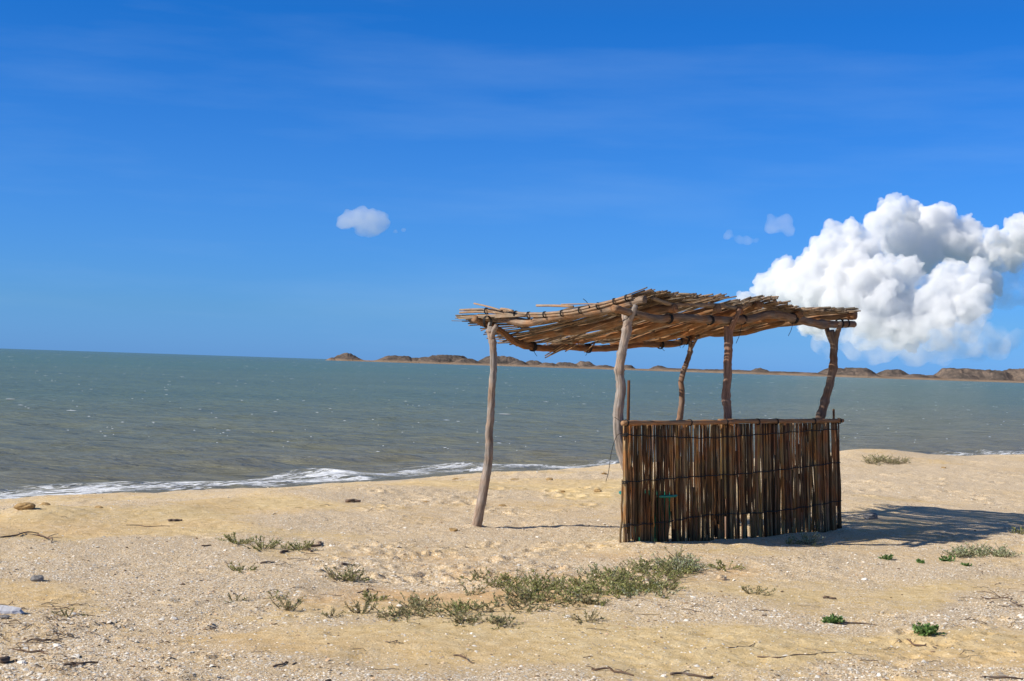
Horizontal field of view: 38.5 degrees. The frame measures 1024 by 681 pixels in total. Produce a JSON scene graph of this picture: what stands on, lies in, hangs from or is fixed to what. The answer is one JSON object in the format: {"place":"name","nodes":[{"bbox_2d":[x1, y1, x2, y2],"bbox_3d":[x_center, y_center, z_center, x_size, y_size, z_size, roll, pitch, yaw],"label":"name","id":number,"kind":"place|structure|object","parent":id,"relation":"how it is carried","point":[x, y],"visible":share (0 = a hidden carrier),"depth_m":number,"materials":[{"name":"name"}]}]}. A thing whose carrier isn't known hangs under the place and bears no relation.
{"place":"outdoors","nodes":[
{"label":"outdoors","id":0,"kind":"place"},
{"bbox_2d":[0,449,1023,680],"bbox_3d":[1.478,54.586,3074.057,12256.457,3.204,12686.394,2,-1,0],"label":"beach sand","id":1,"kind":"structure","parent":0,"point":[577,487],"depth_m":11.34,"materials":[{"name":"beige sand"}]},
{"bbox_2d":[0,615,9,618],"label":"stone","id":2,"kind":"object","parent":1,"relation":"on","point":[4,616],"visible":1,"depth_m":8.93,"materials":[{"name":"grey stone"}]},
{"bbox_2d":[0,655,10,663],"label":"stone","id":3,"kind":"object","parent":1,"relation":"on","point":[5,659],"visible":1,"depth_m":7.85,"materials":[{"name":"grey stone"}]},
{"bbox_2d":[0,605,23,614],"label":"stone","id":4,"kind":"object","parent":1,"relation":"on","point":[5,609],"visible":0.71,"depth_m":9.10,"materials":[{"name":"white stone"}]},
{"bbox_2d":[0,531,38,537],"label":"stick","id":5,"kind":"object","parent":1,"relation":"on","point":[18,534],"visible":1,"depth_m":12.78,"materials":[{"name":"brown wood"}]},
{"bbox_2d":[17,660,25,663],"bbox_3d":[-2.617,1.720,7.838,0.050,0.023,0.037,1,-1,32],"label":"shell","id":6,"kind":"object","parent":1,"relation":"on","point":[22,662],"visible":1,"depth_m":7.83},
{"bbox_2d":[13,502,35,509],"bbox_3d":[-4.789,1.637,14.432,0.208,0.093,0.138,2,-1,0],"label":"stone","id":7,"kind":"object","parent":1,"relation":"on","point":[24,506],"visible":1,"depth_m":14.38,"materials":[{"name":"beige stone"}]},
{"bbox_2d":[13,644,48,654],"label":"branch","id":8,"kind":"object","parent":1,"relation":"on","point":[28,651],"visible":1,"depth_m":8.15,"materials":[{"name":"brown wood"}]},
{"bbox_2d":[30,575,43,580],"bbox_3d":[-3.360,1.688,10.366,0.088,0.062,0.080,2,-1,-29],"label":"stone","id":9,"kind":"object","parent":1,"relation":"on","point":[37,578],"visible":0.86,"depth_m":10.35,"materials":[{"name":"grey stone"}]},
{"bbox_2d":[24,533,58,542],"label":"branch","id":10,"kind":"object","parent":1,"relation":"on","point":[48,537],"visible":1,"depth_m":12.58,"materials":[{"name":"brown wood"}]},
{"bbox_2d":[27,637,61,642],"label":"branch","id":11,"kind":"object","parent":1,"relation":"on","point":[46,639],"visible":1,"depth_m":8.44,"materials":[{"name":"brown wood"}]},
{"bbox_2d":[51,608,88,616],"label":"beach weed","id":12,"kind":"object","parent":1,"relation":"on","point":[66,609],"visible":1,"depth_m":9.18,"materials":[{"name":"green plant"}]},
{"bbox_2d":[63,661,97,664],"bbox_3d":[-2.292,1.715,7.806,0.194,0.028,0.050,3,-1,-34],"label":"stick","id":13,"kind":"object","parent":1,"relation":"on","point":[71,663],"visible":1,"depth_m":7.78,"materials":[{"name":"brown wood"}]},
{"bbox_2d":[215,531,254,543],"bbox_3d":[-2.430,1.749,12.995,0.289,0.107,0.403,3,-1,-40],"label":"beach weed","id":14,"kind":"object","parent":1,"relation":"on","point":[230,539],"visible":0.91,"depth_m":12.93,"materials":[{"name":"green plant"}]},
{"bbox_2d":[224,592,248,602],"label":"beach weed","id":15,"kind":"object","parent":1,"relation":"on","point":[236,596],"visible":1,"depth_m":10.03,"materials":[{"name":"green plant"}]},
{"bbox_2d":[227,562,258,572],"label":"beach weed","id":16,"kind":"object","parent":1,"relation":"on","point":[239,568],"visible":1,"depth_m":11.30,"materials":[{"name":"green plant"}]},
{"bbox_2d":[240,535,282,550],"bbox_3d":[-2.154,1.753,12.680,0.236,0.123,0.424,1,-1,41],"label":"beach weed","id":17,"kind":"object","parent":1,"relation":"on","point":[260,545],"visible":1,"depth_m":12.66,"materials":[{"name":"green plant"}]},
{"bbox_2d":[268,590,290,599],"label":"beach weed","id":18,"kind":"object","parent":1,"relation":"on","point":[283,596],"visible":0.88,"depth_m":10.11,"materials":[{"name":"green plant"}]},
{"bbox_2d":[273,661,287,666],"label":"twig","id":19,"kind":"object","parent":1,"relation":"on","point":[282,663],"visible":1,"depth_m":7.92,"materials":[{"name":"wood"}]},
{"bbox_2d":[268,596,306,610],"bbox_3d":[-1.496,1.745,9.790,0.260,0.113,0.355,2,-1,0],"label":"beach weed","id":20,"kind":"object","parent":1,"relation":"on","point":[288,606],"visible":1,"depth_m":9.72,"materials":[{"name":"green plant"}]},
{"bbox_2d":[280,539,317,550],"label":"beach weed","id":21,"kind":"object","parent":1,"relation":"on","point":[295,546],"visible":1,"depth_m":12.73,"materials":[{"name":"green plant"}]},
{"bbox_2d":[306,541,321,551],"bbox_3d":[-1.746,1.815,12.937,0.127,0.041,0.585,2,-1,7],"label":"stick","id":22,"kind":"object","parent":1,"relation":"on","point":[317,545],"visible":0.91,"depth_m":12.92,"materials":[{"name":"wood"}]},
{"bbox_2d":[320,607,345,616],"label":"beach weed","id":23,"kind":"object","parent":1,"relation":"on","point":[331,611],"visible":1,"depth_m":9.50,"materials":[{"name":"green plant"}]},
{"bbox_2d":[323,563,360,582],"bbox_3d":[-1.291,1.744,11.000,0.317,0.148,0.427,2,-1,0],"label":"beach weed","id":24,"kind":"object","parent":1,"relation":"on","point":[332,575],"visible":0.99,"depth_m":11.00,"materials":[{"name":"green plant"}]},
{"bbox_2d":[345,499,360,502],"bbox_3d":[-1.848,1.864,17.029,0.182,0.052,0.067,2,-1,-26],"label":"bark","id":25,"kind":"object","parent":1,"relation":"on","point":[350,500],"visible":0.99,"depth_m":17.01,"materials":[{"name":"brown wood"}]},
{"bbox_2d":[338,568,371,581],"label":"beach weed","id":26,"kind":"object","parent":1,"relation":"on","point":[363,578],"visible":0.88,"depth_m":11.02,"materials":[{"name":"green plant"}]},
{"bbox_2d":[344,597,378,614],"bbox_3d":[-1.018,1.763,9.721,0.215,0.119,0.259,2,-1,15],"label":"beach weed","id":27,"kind":"object","parent":1,"relation":"on","point":[367,603],"visible":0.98,"depth_m":9.74,"materials":[{"name":"green plant"}]},
{"bbox_2d":[360,590,390,601],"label":"beach weed","id":28,"kind":"object","parent":1,"relation":"on","point":[375,596],"visible":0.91,"depth_m":10.28,"materials":[{"name":"green plant"}]},
{"bbox_2d":[370,591,541,628],"bbox_3d":[-0.365,1.782,9.714,1.057,0.130,0.921,2,-1,13],"label":"dry weed patch","id":29,"kind":"object","parent":1,"relation":"on","point":[455,607],"visible":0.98,"depth_m":9.71,"materials":[{"name":"green plant"}]},
{"bbox_2d":[453,654,474,662],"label":"twig","id":30,"kind":"object","parent":1,"relation":"on","point":[460,655],"visible":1,"depth_m":8.36,"materials":[{"name":"brown wood"}]},
{"bbox_2d":[0,462,1023,680],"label":"shell fragments","id":31,"kind":"object","parent":1,"relation":"on","point":[119,675],"visible":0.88,"depth_m":9.67,"materials":[{"name":"white"}]},
{"bbox_2d":[0,497,1023,680],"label":"twig litter","id":32,"kind":"object","parent":1,"relation":"on","point":[385,641],"visible":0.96,"depth_m":9.00,"materials":[{"name":"brown wood"}]},
{"bbox_2d":[562,608,604,623],"bbox_3d":[0.495,1.795,9.565,0.282,0.095,0.269,2,-1,-23],"label":"beach weed","id":33,"kind":"object","parent":1,"relation":"on","point":[585,616],"visible":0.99,"depth_m":9.58,"materials":[{"name":"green plant"}]},
{"bbox_2d":[457,545,715,609],"bbox_3d":[0.812,1.817,11.290,2.982,0.219,1.907,3,-1,-35],"label":"weed patch","id":34,"kind":"object","parent":1,"relation":"on","point":[689,566],"visible":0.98,"depth_m":10.94,"materials":[{"name":"green plant"}]},
{"bbox_2d":[586,666,633,675],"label":"branch","id":35,"kind":"object","parent":1,"relation":"on","point":[609,668],"visible":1,"depth_m":7.97,"materials":[{"name":"brown wood"}]},
{"bbox_2d":[619,491,676,541],"bbox_3d":[1.317,1.700,14.194,0.582,0.460,0.580,2,-1,0],"label":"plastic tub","id":36,"kind":"object","parent":1,"relation":"on","point":[664,496],"visible":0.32,"depth_m":14.00,"materials":[{"name":"teal plastic"}]},
{"bbox_2d":[452,287,860,542],"bbox_3d":[1.576,0.810,15.773,4.203,2.588,2.855,3,-1,-40],"label":"beach shelter","id":37,"kind":"object","parent":1,"relation":"on","point":[722,508],"visible":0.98,"depth_m":14.84,"materials":[{"name":"brown wood"}]},
{"bbox_2d":[670,670,712,677],"bbox_3d":[0.980,1.826,8.041,0.237,0.023,0.122,2,-1,0],"label":"stick","id":38,"kind":"object","parent":1,"relation":"on","point":[684,673],"visible":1,"depth_m":8.01,"materials":[{"name":"brown wood"}]},
{"bbox_2d":[716,575,726,580],"bbox_3d":[1.679,1.902,11.739,0.084,0.054,0.071,2,-1,0],"label":"stone","id":39,"kind":"object","parent":1,"relation":"on","point":[721,577],"visible":1,"depth_m":11.72,"materials":[{"name":"beige stone"}]},
{"bbox_2d":[707,559,745,570],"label":"beach weed","id":40,"kind":"object","parent":1,"relation":"on","point":[723,565],"visible":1,"depth_m":12.32,"materials":[{"name":"green plant"}]},
{"bbox_2d":[740,585,776,595],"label":"beach weed","id":41,"kind":"object","parent":1,"relation":"on","point":[758,589],"visible":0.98,"depth_m":10.89,"materials":[{"name":"green plant"}]},
{"bbox_2d":[785,538,800,543],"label":"beach weed","id":42,"kind":"object","parent":1,"relation":"on","point":[789,541],"visible":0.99,"depth_m":14.49,"materials":[{"name":"green plant"}]},
{"bbox_2d":[757,648,847,657],"bbox_3d":[1.698,1.855,8.729,0.647,0.024,0.210,3,-1,-34],"label":"twig","id":43,"kind":"object","parent":1,"relation":"on","point":[798,654],"visible":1,"depth_m":8.64,"materials":[{"name":"brown wood"}]},
{"bbox_2d":[788,529,825,544],"bbox_3d":[2.917,1.962,14.595,0.384,0.167,0.318,2,-1,20],"label":"beach weed","id":44,"kind":"object","parent":1,"relation":"on","point":[806,540],"visible":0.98,"depth_m":14.61,"materials":[{"name":"green plant"}]},
{"bbox_2d":[821,613,845,623],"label":"beach weed","id":45,"kind":"object","parent":1,"relation":"on","point":[832,618],"visible":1,"depth_m":9.75,"materials":[{"name":"green plant"}]},
{"bbox_2d":[838,622,875,624],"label":"twig","id":46,"kind":"object","parent":1,"relation":"on","point":[857,622],"visible":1,"depth_m":9.74,"materials":[{"name":"brown wood"}]},
{"bbox_2d":[863,513,877,518],"bbox_3d":[4.246,2.093,17.374,0.172,0.112,0.159,2,-1,0],"label":"stone","id":47,"kind":"object","parent":1,"relation":"on","point":[870,515],"visible":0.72,"depth_m":17.32,"materials":[{"name":"grey stone"}]},
{"bbox_2d":[878,554,893,559],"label":"beach weed","id":48,"kind":"object","parent":1,"relation":"on","point":[886,557],"visible":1,"depth_m":13.48,"materials":[{"name":"green plant"}]},
{"bbox_2d":[916,558,924,563],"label":"beach weed","id":49,"kind":"object","parent":1,"relation":"on","point":[918,560],"visible":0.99,"depth_m":13.27,"materials":[{"name":"green plant"}]},
{"bbox_2d":[907,639,936,647],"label":"twig","id":50,"kind":"object","parent":1,"relation":"on","point":[918,644],"visible":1,"depth_m":9.15,"materials":[{"name":"brown wood"}]},
{"bbox_2d":[911,622,945,635],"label":"beach weed","id":51,"kind":"object","parent":1,"relation":"on","point":[925,629],"visible":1,"depth_m":9.41,"materials":[{"name":"green plant"}]},
{"bbox_2d":[939,555,955,561],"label":"beach weed","id":52,"kind":"object","parent":1,"relation":"on","point":[946,558],"visible":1,"depth_m":13.41,"materials":[{"name":"green plant"}]},
{"bbox_2d":[940,542,1023,557],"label":"creeping weeds","id":53,"kind":"object","parent":1,"relation":"on","point":[973,551],"visible":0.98,"depth_m":13.90,"materials":[{"name":"green plant"}]},
{"bbox_2d":[981,589,1022,606],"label":"twig","id":54,"kind":"object","parent":1,"relation":"on","point":[1007,597],"visible":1,"depth_m":10.99,"materials":[{"name":"brown wood"}]},
{"bbox_2d":[982,676,1022,679],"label":"stick","id":55,"kind":"object","parent":1,"relation":"on","point":[1002,677],"visible":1,"depth_m":8.09,"materials":[{"name":"brown wood"}]},
{"bbox_2d":[1010,526,1023,533],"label":"beach weed","id":56,"kind":"object","parent":1,"relation":"on","point":[1019,531],"visible":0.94,"depth_m":15.69,"materials":[{"name":"green plant"}]},
{"bbox_2d":[0,348,1023,498],"bbox_3d":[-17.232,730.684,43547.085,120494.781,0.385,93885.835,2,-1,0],"label":"sea","id":57,"kind":"structure","parent":0,"point":[159,441],"depth_m":69.11,"materials":[{"name":"liquid"}]},
{"bbox_2d":[8,354,1007,451],"bbox_3d":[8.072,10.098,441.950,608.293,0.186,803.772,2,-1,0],"label":"whitecap foam","id":58,"kind":"object","parent":57,"relation":"on","point":[418,422],"visible":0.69,"depth_m":79.91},
{"bbox_2d":[0,0,1023,374],"label":"sky","id":59,"kind":"structure","parent":0,"point":[311,179],"materials":[{"name":"blue"}]},
{"bbox_2d":[327,353,1023,382],"bbox_3d":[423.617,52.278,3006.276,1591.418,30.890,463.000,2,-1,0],"label":"hills","id":60,"kind":"structure","parent":0,"point":[988,375],"depth_m":2855.48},
{"bbox_2d":[860,453,911,465],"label":"crest grass","id":61,"kind":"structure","parent":0,"point":[888,461],"depth_m":27.57,"materials":[{"name":"green plant"}]}
]}

